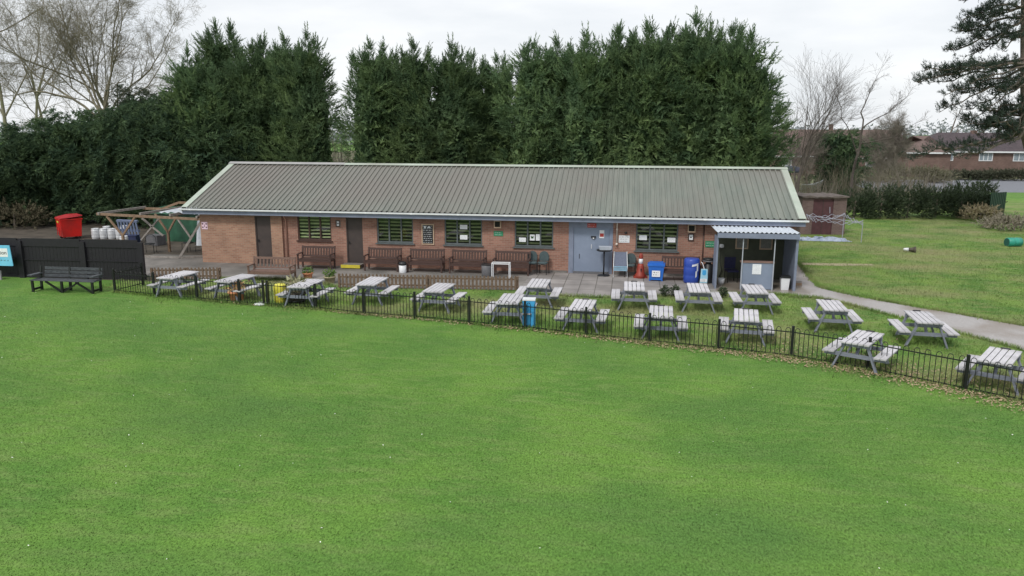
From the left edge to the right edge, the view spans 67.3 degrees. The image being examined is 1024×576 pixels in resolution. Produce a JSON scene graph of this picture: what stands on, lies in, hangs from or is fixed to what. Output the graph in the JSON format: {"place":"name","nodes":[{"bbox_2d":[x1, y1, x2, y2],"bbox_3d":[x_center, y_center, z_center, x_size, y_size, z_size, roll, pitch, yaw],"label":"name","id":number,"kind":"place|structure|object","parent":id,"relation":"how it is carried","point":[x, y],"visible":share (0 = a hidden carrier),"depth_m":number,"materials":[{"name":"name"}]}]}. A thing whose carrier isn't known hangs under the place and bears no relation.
{"place":"outdoors","nodes":[
{"label":"outdoors","id":0,"kind":"place"},
{"bbox_2d":[0,219,201,281],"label":"yard ground","id":1,"kind":"structure","parent":0,"point":[49,231],"depth_m":43.13,"materials":[{"name":"concrete"}]},
{"bbox_2d":[0,134,48,227],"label":"hedge tree","id":2,"kind":"object","parent":1,"relation":"on","point":[7,192],"visible":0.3,"depth_m":47.03,"materials":[{"name":"green plant"}]},
{"bbox_2d":[0,197,54,229],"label":"bramble","id":3,"kind":"object","parent":1,"relation":"on","point":[4,210],"visible":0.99,"depth_m":45.91,"materials":[{"name":"brown plant"}]},
{"bbox_2d":[0,117,92,225],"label":"hedge tree","id":4,"kind":"object","parent":1,"relation":"on","point":[15,142],"visible":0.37,"depth_m":47.11,"materials":[{"name":"green plant"}]},
{"bbox_2d":[17,105,118,224],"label":"hedge tree","id":5,"kind":"object","parent":1,"relation":"on","point":[62,191],"visible":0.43,"depth_m":47.18,"materials":[{"name":"green plant"}]},
{"bbox_2d":[55,213,82,238],"bbox_3d":[-24.046,-3.327,41.780,1.100,1.296,1.200,-10,15,-40],"label":"waste bin","id":6,"kind":"object","parent":1,"relation":"on","point":[68,225],"visible":0.96,"depth_m":41.42,"materials":[{"name":"red paint"}]},
{"bbox_2d":[41,103,152,225],"bbox_3d":[-25.110,-7.594,48.367,7.597,8.100,7.700,-4,12,-21],"label":"hedge tree","id":7,"kind":"object","parent":1,"relation":"on","point":[94,192],"visible":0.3,"depth_m":46.77,"materials":[{"name":"green plant"}]},
{"bbox_2d":[0,0,201,115],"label":"bare tree","id":8,"kind":"object","parent":1,"relation":"on","point":[116,55],"visible":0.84,"depth_m":54.30,"materials":[{"name":"brown plant"}]},
{"bbox_2d":[98,80,157,117],"bbox_3d":[-25.959,-9.450,53.335,5.283,9.702,5.603,-7,14,-32],"label":"ivy clump","id":9,"kind":"object","parent":1,"relation":"on","point":[141,92],"visible":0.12,"depth_m":52.26,"materials":[{"name":"green plant"}]},
{"bbox_2d":[84,99,180,228],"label":"hedge tree","id":10,"kind":"object","parent":1,"relation":"on","point":[138,147],"visible":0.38,"depth_m":46.20,"materials":[{"name":"green plant"}]},
{"bbox_2d":[96,201,202,258],"bbox_3d":[-16.496,-2.875,37.292,5.680,2.282,3.786,2,12,8],"label":"pergola","id":11,"kind":"object","parent":1,"relation":"on","point":[166,209],"visible":0.54,"depth_m":36.07,"materials":[{"name":"wood"}]},
{"bbox_2d":[103,92,209,226],"bbox_3d":[-20.559,-7.541,47.357,6.878,8.794,7.307,4,12,19],"label":"hedge tree","id":12,"kind":"object","parent":1,"relation":"on","point":[151,118],"visible":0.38,"depth_m":45.49,"materials":[{"name":"green plant"}]},
{"bbox_2d":[151,205,198,241],"bbox_3d":[-16.142,-3.504,41.495,5.800,1.814,2.400,2,12,8],"label":"tarpaulin shelter","id":13,"kind":"object","parent":1,"relation":"on","point":[178,233],"visible":0.09,"depth_m":40.79,"materials":[{"name":"fabric"}]},
{"bbox_2d":[147,39,243,205],"bbox_3d":[-18.930,-8.953,46.703,6.063,11.932,5.768,-11,16,-42],"label":"conifer tree","id":14,"kind":"object","parent":1,"relation":"on","point":[177,80],"visible":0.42,"depth_m":45.27,"materials":[{"name":"green plant"}]},
{"bbox_2d":[134,110,265,202],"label":"hedge tree","id":15,"kind":"object","parent":1,"relation":"on","point":[207,151],"visible":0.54,"depth_m":44.99,"materials":[{"name":"green plant"}]},
{"bbox_2d":[167,62,251,206],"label":"conifer tree","id":16,"kind":"object","parent":1,"relation":"on","point":[213,89],"visible":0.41,"depth_m":45.29,"materials":[{"name":"green plant"}]},
{"bbox_2d":[179,16,246,184],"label":"conifer tree","id":17,"kind":"object","parent":1,"relation":"on","point":[217,50],"visible":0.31,"depth_m":46.61,"materials":[{"name":"green plant"}]},
{"bbox_2d":[213,46,273,172],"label":"conifer tree","id":18,"kind":"object","parent":1,"relation":"on","point":[244,79],"visible":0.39,"depth_m":46.09,"materials":[{"name":"green plant"}]},
{"bbox_2d":[221,28,290,161],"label":"conifer tree","id":19,"kind":"object","parent":1,"relation":"on","point":[260,45],"visible":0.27,"depth_m":46.35,"materials":[{"name":"green plant"}]},
{"bbox_2d":[237,27,330,161],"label":"conifer tree","id":20,"kind":"object","parent":1,"relation":"on","point":[279,134],"visible":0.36,"depth_m":45.72,"materials":[{"name":"green plant"}]},
{"bbox_2d":[271,21,354,162],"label":"conifer tree","id":21,"kind":"object","parent":1,"relation":"on","point":[308,71],"visible":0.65,"depth_m":45.25,"materials":[{"name":"green plant"}]},
{"bbox_2d":[0,0,1020,134],"label":"sky","id":22,"kind":"structure","parent":0,"point":[914,32],"materials":[{"name":"white"}]},
{"bbox_2d":[0,134,1023,575],"bbox_3d":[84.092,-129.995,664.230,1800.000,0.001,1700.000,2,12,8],"label":"ground","id":23,"kind":"structure","parent":0,"point":[416,550],"depth_m":14.09,"materials":[{"name":"plant"}]},
{"bbox_2d":[0,0,105,119],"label":"bare tree","id":24,"kind":"object","parent":23,"relation":"on","point":[26,104],"visible":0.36,"depth_m":65.59,"materials":[{"name":"brown plant"}]},
{"bbox_2d":[11,0,113,118],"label":"bare tree","id":25,"kind":"object","parent":23,"relation":"on","point":[36,106],"visible":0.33,"depth_m":65.26,"materials":[{"name":"brown plant"}]},
{"bbox_2d":[27,266,102,293],"bbox_3d":[-16.364,-0.306,28.215,2.600,0.885,0.605,2,12,7],"label":"long bench","id":26,"kind":"object","parent":23,"relation":"on","point":[69,275],"visible":1,"depth_m":28.27,"materials":[{"name":"wood"}]},
{"bbox_2d":[0,238,146,279],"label":"timber fence","id":27,"kind":"object","parent":23,"relation":"on","point":[30,255],"visible":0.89,"depth_m":30.53,"materials":[{"name":"black wood"}]},
{"bbox_2d":[0,0,186,133],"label":"bare tree","id":28,"kind":"object","parent":23,"relation":"on","point":[96,77],"visible":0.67,"depth_m":55.48,"materials":[{"name":"brown plant"}]},
{"bbox_2d":[145,254,529,289],"bbox_3d":[-8.472,-0.718,32.482,18.400,0.001,6.050,2,12,8],"label":"patio concrete","id":29,"kind":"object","parent":23,"relation":"on","point":[230,269],"visible":0.46,"depth_m":32.42,"materials":[{"name":"concrete"}]},
{"bbox_2d":[150,267,221,279],"bbox_3d":[-12.952,-0.581,30.531,2.726,0.511,0.122,0,12,-3],"label":"picket fence","id":30,"kind":"object","parent":29,"relation":"on","point":[218,275],"visible":0.69,"depth_m":30.48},
{"bbox_2d":[247,256,296,281],"bbox_3d":[-9.455,-0.738,30.298,1.766,0.937,0.692,1,12,6],"label":"garden bench","id":31,"kind":"object","parent":29,"relation":"on","point":[254,271],"visible":0.95,"depth_m":30.44,"materials":[{"name":"brown wood"}]},
{"bbox_2d":[296,245,335,269],"bbox_3d":[-8.417,-1.318,33.084,1.516,0.937,0.692,2,12,7],"label":"garden bench","id":32,"kind":"object","parent":29,"relation":"on","point":[317,258],"visible":0.99,"depth_m":33.23,"materials":[{"name":"brown wood"}]},
{"bbox_2d":[363,247,401,271],"bbox_3d":[-5.481,-1.219,32.648,1.516,0.937,0.692,2,12,10],"label":"garden bench","id":33,"kind":"object","parent":29,"relation":"on","point":[369,261],"visible":0.98,"depth_m":32.77,"materials":[{"name":"brown wood"}]},
{"bbox_2d":[406,248,444,272],"bbox_3d":[-3.622,-1.157,32.371,1.516,0.937,0.692,2,12,7],"label":"garden bench","id":34,"kind":"object","parent":29,"relation":"on","point":[421,261],"visible":1,"depth_m":32.52,"materials":[{"name":"brown wood"}]},
{"bbox_2d":[448,249,486,272],"bbox_3d":[-1.836,-1.097,32.105,1.516,0.937,0.692,2,12,9],"label":"garden bench","id":35,"kind":"object","parent":29,"relation":"on","point":[463,264],"visible":0.84,"depth_m":32.24,"materials":[{"name":"brown wood"}]},
{"bbox_2d":[492,250,530,275],"bbox_3d":[-0.006,-1.035,31.833,1.516,0.937,0.692,2,12,9],"label":"garden bench","id":36,"kind":"object","parent":29,"relation":"on","point":[521,265],"visible":0.87,"depth_m":31.96,"materials":[{"name":"brown wood"}]},
{"bbox_2d":[327,36,405,162],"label":"conifer tree","id":37,"kind":"object","parent":23,"relation":"on","point":[369,73],"visible":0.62,"depth_m":44.54,"materials":[{"name":"green plant"}]},
{"bbox_2d":[354,45,429,162],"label":"conifer tree","id":38,"kind":"object","parent":23,"relation":"on","point":[396,53],"visible":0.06,"depth_m":45.32,"materials":[{"name":"green plant"}]},
{"bbox_2d":[374,33,440,163],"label":"conifer tree","id":39,"kind":"object","parent":23,"relation":"on","point":[411,71],"visible":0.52,"depth_m":44.26,"materials":[{"name":"green plant"}]},
{"bbox_2d":[406,32,499,163],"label":"conifer tree","id":40,"kind":"object","parent":23,"relation":"on","point":[455,84],"visible":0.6,"depth_m":43.84,"materials":[{"name":"green plant"}]},
{"bbox_2d":[444,47,505,163],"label":"conifer tree","id":41,"kind":"object","parent":23,"relation":"on","point":[476,113],"visible":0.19,"depth_m":45.21,"materials":[{"name":"green plant"}]},
{"bbox_2d":[178,161,808,275],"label":"clubhouse","id":42,"kind":"structure","parent":23,"relation":"on","point":[246,211],"depth_m":33.21,"materials":[{"name":"brick"}]},
{"bbox_2d":[254,216,272,263],"bbox_3d":[-10.959,-2.120,34.013,0.740,2.140,0.098,2,12,8],"label":"door","id":43,"kind":"structure","parent":42,"relation":"in","point":[262,223],"depth_m":33.99,"materials":[{"name":"brown paint"}]},
{"bbox_2d":[296,216,332,241],"bbox_3d":[-8.629,-2.635,33.647,1.660,1.210,0.260,2,12,8],"label":"window","id":44,"kind":"structure","parent":42,"relation":"in","point":[309,228],"depth_m":33.73,"materials":[{"name":"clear glass"}]},
{"bbox_2d":[346,218,363,265],"bbox_3d":[-6.831,-2.002,33.498,0.740,2.140,0.098,2,12,8],"label":"door","id":45,"kind":"structure","parent":42,"relation":"in","point":[354,233],"depth_m":33.48,"materials":[{"name":"brown paint"}]},
{"bbox_2d":[375,218,414,244],"bbox_3d":[-5.025,-2.504,33.113,1.730,1.230,0.260,2,12,8],"label":"window","id":46,"kind":"structure","parent":42,"relation":"in","point":[399,231],"depth_m":33.20,"materials":[{"name":"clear glass"}]},
{"bbox_2d":[443,219,483,246],"bbox_3d":[-2.060,-2.399,32.673,1.750,1.240,0.260,2,12,8],"label":"window","id":47,"kind":"structure","parent":42,"relation":"in","point":[453,231],"depth_m":32.74,"materials":[{"name":"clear glass"}]},
{"bbox_2d":[513,221,554,248],"bbox_3d":[0.926,-2.294,32.230,1.750,1.250,0.260,2,12,8],"label":"window","id":48,"kind":"structure","parent":42,"relation":"in","point":[523,229],"depth_m":32.30,"materials":[{"name":"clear glass"}]},
{"bbox_2d":[568,222,612,273],"bbox_3d":[3.259,-1.714,31.898,1.820,2.280,0.190,2,12,8],"label":"door","id":49,"kind":"structure","parent":42,"relation":"in","point":[584,258],"depth_m":31.96,"materials":[{"name":"blue paint"}]},
{"bbox_2d":[634,223,678,252],"bbox_3d":[5.933,-2.111,31.488,1.820,1.280,0.260,2,12,8],"label":"window","id":50,"kind":"structure","parent":42,"relation":"in","point":[657,234],"depth_m":31.57,"materials":[{"name":"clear glass"}]},
{"bbox_2d":[473,50,517,163],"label":"conifer tree","id":51,"kind":"object","parent":23,"relation":"on","point":[497,137],"visible":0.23,"depth_m":45.57,"materials":[{"name":"green plant"}]},
{"bbox_2d":[0,114,1016,144],"bbox_3d":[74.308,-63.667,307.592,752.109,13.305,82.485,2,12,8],"label":"distant wood","id":52,"kind":"object","parent":23,"relation":"on","point":[943,129],"visible":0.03,"depth_m":301.34,"materials":[{"name":"plant"}]},
{"bbox_2d":[486,32,567,164],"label":"conifer tree","id":53,"kind":"object","parent":23,"relation":"on","point":[531,74],"visible":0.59,"depth_m":43.47,"materials":[{"name":"green plant"}]},
{"bbox_2d":[524,32,574,164],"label":"conifer tree","id":54,"kind":"object","parent":23,"relation":"on","point":[556,43],"visible":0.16,"depth_m":43.98,"materials":[{"name":"green plant"}]},
{"bbox_2d":[111,263,1023,399],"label":"bow top railing","id":55,"kind":"object","parent":23,"relation":"on","point":[967,365],"visible":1,"depth_m":22.28,"materials":[{"name":"metal"}]},
{"bbox_2d":[532,23,627,164],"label":"conifer tree","id":56,"kind":"object","parent":23,"relation":"on","point":[581,144],"visible":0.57,"depth_m":42.84,"materials":[{"name":"green plant"}]},
{"bbox_2d":[572,18,665,165],"bbox_3d":[5.970,-9.098,44.612,6.077,12.382,5.884,-2,12,-12],"label":"conifer tree","id":57,"kind":"object","parent":23,"relation":"on","point":[614,52],"visible":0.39,"depth_m":43.16,"materials":[{"name":"green plant"}]},
{"bbox_2d":[522,272,715,297],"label":"patio slabs","id":58,"kind":"structure","parent":23,"relation":"on","point":[582,284],"depth_m":30.19,"materials":[{"name":"concrete"}]},
{"bbox_2d":[683,257,699,283],"bbox_3d":[7.041,-0.686,30.148,0.620,0.970,0.627,2,12,8],"label":"blue barrel","id":59,"kind":"object","parent":58,"relation":"on","point":[691,271],"visible":0.98,"depth_m":29.92,"materials":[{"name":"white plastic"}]},
{"bbox_2d":[604,14,702,165],"bbox_3d":[7.418,-9.012,43.738,6.577,12.508,5.919,2,12,11],"label":"conifer tree","id":60,"kind":"object","parent":23,"relation":"on","point":[648,69],"visible":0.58,"depth_m":42.27,"materials":[{"name":"green plant"}]},
{"bbox_2d":[627,16,697,165],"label":"conifer tree","id":61,"kind":"object","parent":23,"relation":"on","point":[668,32],"visible":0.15,"depth_m":43.26,"materials":[{"name":"green plant"}]},
{"bbox_2d":[651,4,730,165],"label":"conifer tree","id":62,"kind":"object","parent":23,"relation":"on","point":[696,55],"visible":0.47,"depth_m":42.11,"materials":[{"name":"green plant"}]},
{"bbox_2d":[680,17,795,172],"bbox_3d":[12.412,-8.649,42.891,6.716,12.224,6.504,5,12,20],"label":"conifer tree","id":63,"kind":"object","parent":23,"relation":"on","point":[733,56],"visible":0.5,"depth_m":41.29,"materials":[{"name":"green plant"}]},
{"bbox_2d":[716,47,803,176],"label":"conifer tree","id":64,"kind":"object","parent":23,"relation":"on","point":[748,145],"visible":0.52,"depth_m":41.25,"materials":[{"name":"green plant"}]},
{"bbox_2d":[856,107,918,185],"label":"bare tree","id":65,"kind":"object","parent":23,"relation":"on","point":[889,144],"visible":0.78,"depth_m":73.97,"materials":[{"name":"brown plant"}]},
{"bbox_2d":[95,200,1023,410],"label":"garden ground","id":66,"kind":"structure","parent":0,"point":[1013,206],"depth_m":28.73,"materials":[{"name":"green plant"}]},
{"bbox_2d":[147,270,209,297],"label":"picnic table","id":67,"kind":"object","parent":66,"relation":"on","point":[174,279],"visible":0.91,"depth_m":27.33,"materials":[{"name":"wood"}]},
{"bbox_2d":[204,274,265,300],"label":"picnic table","id":68,"kind":"object","parent":66,"relation":"on","point":[240,277],"visible":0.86,"depth_m":26.82,"materials":[{"name":"wood"}]},
{"bbox_2d":[275,279,335,307],"bbox_3d":[-7.024,0.196,26.277,1.504,0.752,1.500,2,12,11],"label":"picnic table","id":69,"kind":"object","parent":66,"relation":"on","point":[302,286],"visible":0.87,"depth_m":25.83,"materials":[{"name":"wood"}]},
{"bbox_2d":[344,276,399,305],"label":"picnic table","id":70,"kind":"object","parent":66,"relation":"on","point":[370,283],"visible":0.91,"depth_m":26.32,"materials":[{"name":"wood"}]},
{"bbox_2d":[338,273,518,289],"bbox_3d":[-3.160,-0.231,28.826,6.826,0.571,0.122,1,12,4],"label":"picket fence","id":71,"kind":"object","parent":66,"relation":"on","point":[427,278],"visible":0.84,"depth_m":28.73,"materials":[{"name":"wood"}]},
{"bbox_2d":[410,283,466,313],"bbox_3d":[-2.427,0.344,25.625,1.504,0.752,1.500,3,12,13],"label":"picnic table","id":72,"kind":"object","parent":66,"relation":"on","point":[436,289],"visible":0.94,"depth_m":25.23,"materials":[{"name":"wood"}]},
{"bbox_2d":[482,293,536,321],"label":"picnic table","id":73,"kind":"object","parent":66,"relation":"on","point":[511,298],"visible":0.79,"depth_m":23.51,"materials":[{"name":"wood"}]},
{"bbox_2d":[514,278,562,307],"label":"picnic table","id":74,"kind":"object","parent":66,"relation":"on","point":[535,285],"visible":0.89,"depth_m":26.07,"materials":[{"name":"wood"}]},
{"bbox_2d":[554,298,609,332],"bbox_3d":[2.124,0.842,23.174,1.504,0.789,1.500,3,12,12],"label":"picnic table","id":75,"kind":"object","parent":66,"relation":"on","point":[578,304],"visible":0.84,"depth_m":22.82,"materials":[{"name":"grey wood"}]},
{"bbox_2d":[221,302,1023,414],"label":"leaf litter","id":76,"kind":"object","parent":66,"relation":"on","point":[820,362],"visible":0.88,"depth_m":19.73,"materials":[{"name":"plant"}]},
{"bbox_2d":[611,281,656,309],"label":"picnic table","id":77,"kind":"object","parent":66,"relation":"on","point":[628,286],"visible":0.97,"depth_m":25.55,"materials":[{"name":"grey wood"}]},
{"bbox_2d":[634,305,687,341],"bbox_3d":[4.314,1.023,22.325,1.504,0.789,1.500,2,12,11],"label":"picnic table","id":78,"kind":"object","parent":66,"relation":"on","point":[655,309],"visible":0.8,"depth_m":21.98,"materials":[{"name":"grey wood"}]},
{"bbox_2d":[674,283,722,313],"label":"picnic table","id":79,"kind":"object","parent":66,"relation":"on","point":[698,291],"visible":1,"depth_m":25.30,"materials":[{"name":"wood"}]},
{"bbox_2d":[719,308,774,345],"bbox_3d":[6.666,1.107,21.948,1.504,0.789,1.500,3,12,16],"label":"picnic table","id":80,"kind":"object","parent":66,"relation":"on","point":[745,316],"visible":0.9,"depth_m":21.55,"materials":[{"name":"grey wood"}]},
{"bbox_2d":[728,283,781,314],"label":"picnic table","id":81,"kind":"object","parent":66,"relation":"on","point":[754,291],"visible":0.95,"depth_m":25.14,"materials":[{"name":"grey wood"}]},
{"bbox_2d":[796,192,849,234],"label":"brick shed","id":82,"kind":"structure","parent":66,"relation":"on","point":[821,204],"depth_m":44.24,"materials":[{"name":"brick"}]},
{"bbox_2d":[811,199,833,233],"bbox_3d":[17.874,-4.105,44.302,1.140,2.030,0.070,1,12,3],"label":"door","id":83,"kind":"structure","parent":82,"relation":"in","point":[821,207],"depth_m":44.27,"materials":[{"name":"brown paint"}]},
{"bbox_2d":[773,45,885,192],"bbox_3d":[20.766,-10.726,53.078,7.124,11.588,7.682,-7,13,-30],"label":"bare tree","id":84,"kind":"object","parent":66,"relation":"on","point":[810,138],"visible":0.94,"depth_m":52.47,"materials":[{"name":"plant"}]},
{"bbox_2d":[801,298,863,332],"bbox_3d":[9.635,0.854,23.231,1.504,0.789,1.500,3,12,12],"label":"picnic table","id":85,"kind":"object","parent":66,"relation":"on","point":[833,308],"visible":0.98,"depth_m":22.81,"materials":[{"name":"grey wood"}]},
{"bbox_2d":[822,329,900,374],"bbox_3d":[8.900,1.599,19.583,1.504,0.789,1.500,9,15,38],"label":"picnic table","id":86,"kind":"object","parent":66,"relation":"on","point":[859,343],"visible":0.94,"depth_m":19.31,"materials":[{"name":"grey wood"}]},
{"bbox_2d":[837,184,885,218],"bbox_3d":[23.660,-5.944,52.904,3.814,2.414,2.952,2,12,8],"label":"hedge shrub","id":87,"kind":"object","parent":66,"relation":"on","point":[864,203],"visible":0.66,"depth_m":52.23,"materials":[{"name":"green plant"}]},
{"bbox_2d":[821,52,927,212],"bbox_3d":[25.932,-11.152,55.283,7.582,11.539,2.926,2,12,8],"label":"bare tree","id":88,"kind":"object","parent":66,"relation":"on","point":[858,151],"visible":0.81,"depth_m":55.16,"materials":[{"name":"plant"}]},
{"bbox_2d":[851,181,915,218],"bbox_3d":[25.491,-6.115,53.014,4.010,2.794,3.084,2,12,8],"label":"hedge shrub","id":89,"kind":"object","parent":66,"relation":"on","point":[886,194],"visible":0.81,"depth_m":52.36,"materials":[{"name":"green plant"}]},
{"bbox_2d":[875,180,943,218],"bbox_3d":[27.445,-6.118,53.052,4.434,2.694,3.076,2,12,8],"label":"hedge shrub","id":90,"kind":"object","parent":66,"relation":"on","point":[928,206],"visible":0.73,"depth_m":52.44,"materials":[{"name":"green plant"}]},
{"bbox_2d":[887,310,959,348],"bbox_3d":[11.606,1.160,21.766,1.504,0.789,1.500,3,12,13],"label":"picnic table","id":91,"kind":"object","parent":66,"relation":"on","point":[925,319],"visible":0.99,"depth_m":21.37,"materials":[{"name":"grey wood"}]},
{"bbox_2d":[906,183,970,217],"bbox_3d":[29.550,-6.096,53.379,4.668,2.514,3.268,2,12,8],"label":"hedge shrub","id":92,"kind":"object","parent":66,"relation":"on","point":[941,196],"visible":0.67,"depth_m":52.74,"materials":[{"name":"green plant"}]},
{"bbox_2d":[932,183,990,217],"bbox_3d":[31.448,-6.161,53.900,4.326,2.423,2.950,2,12,8],"label":"hedge shrub","id":93,"kind":"object","parent":66,"relation":"on","point":[975,195],"visible":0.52,"depth_m":53.29,"materials":[{"name":"green plant"}]},
{"bbox_2d":[899,0,1023,161],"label":"pine tree","id":94,"kind":"object","parent":66,"relation":"on","point":[1010,83],"visible":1,"depth_m":44.24,"materials":[{"name":"green plant"}]},
{"bbox_2d":[953,202,1004,219],"bbox_3d":[31.727,-5.223,52.182,3.179,1.304,2.524,2,12,8],"label":"bramble","id":95,"kind":"object","parent":66,"relation":"on","point":[976,210],"visible":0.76,"depth_m":51.92,"materials":[{"name":"brown plant"}]},
{"bbox_2d":[955,346,1023,396],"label":"picnic table","id":96,"kind":"object","parent":66,"relation":"on","point":[1001,355],"visible":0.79,"depth_m":17.80,"materials":[{"name":"grey wood"}]},
{"bbox_2d":[971,209,1023,230],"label":"bramble","id":97,"kind":"object","parent":66,"relation":"on","point":[998,220],"visible":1,"depth_m":46.55,"materials":[{"name":"brown plant"}]},
{"bbox_2d":[330,151,1017,208],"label":"field","id":98,"kind":"structure","parent":0,"point":[791,176],"depth_m":102.33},
{"bbox_2d":[779,124,830,192],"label":"bare tree","id":99,"kind":"object","parent":98,"relation":"on","point":[815,154],"visible":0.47,"depth_m":67.38,"materials":[{"name":"brown plant"}]},
{"bbox_2d":[796,126,886,196],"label":"evergreen tree","id":100,"kind":"object","parent":98,"relation":"on","point":[841,144],"visible":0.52,"depth_m":68.01,"materials":[{"name":"green plant"}]},
{"bbox_2d":[855,162,961,182],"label":"hedge shrub","id":101,"kind":"object","parent":98,"relation":"on","point":[942,172],"visible":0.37,"depth_m":89.49,"materials":[{"name":"plant"}]},
{"bbox_2d":[890,136,955,175],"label":"bungalow","id":102,"kind":"object","parent":98,"relation":"on","point":[934,156],"visible":0.49,"depth_m":100.54,"materials":[{"name":"brick"}]},
{"bbox_2d":[930,130,1023,171],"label":"bungalow","id":103,"kind":"object","parent":98,"relation":"on","point":[1004,156],"visible":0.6,"depth_m":102.25,"materials":[{"name":"brick"}]},
{"bbox_2d":[947,166,1023,180],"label":"hedge shrub","id":104,"kind":"object","parent":98,"relation":"on","point":[1004,174],"visible":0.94,"depth_m":94.32,"materials":[{"name":"plant"}]},
{"bbox_2d":[716,278,809,294],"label":"shelter floor","id":105,"kind":"structure","parent":0,"point":[732,285],"depth_m":29.33,"materials":[{"name":"concrete"}]},
{"bbox_2d":[712,225,800,290],"bbox_3d":[9.254,-1.222,29.736,3.020,2.221,2.455,2,12,8],"label":"smoking shelter","id":106,"kind":"object","parent":105,"relation":"on","point":[779,258],"visible":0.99,"depth_m":29.42,"materials":[{"name":"blue paint"}]},
{"bbox_2d":[796,264,1023,349],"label":"path","id":107,"kind":"structure","parent":0,"point":[1007,332],"depth_m":24.58,"materials":[{"name":"concrete"}]},
{"bbox_2d":[856,179,1023,192],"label":"road","id":108,"kind":"structure","parent":0,"point":[1009,185],"depth_m":87.28,"materials":[{"name":"asphalt"}]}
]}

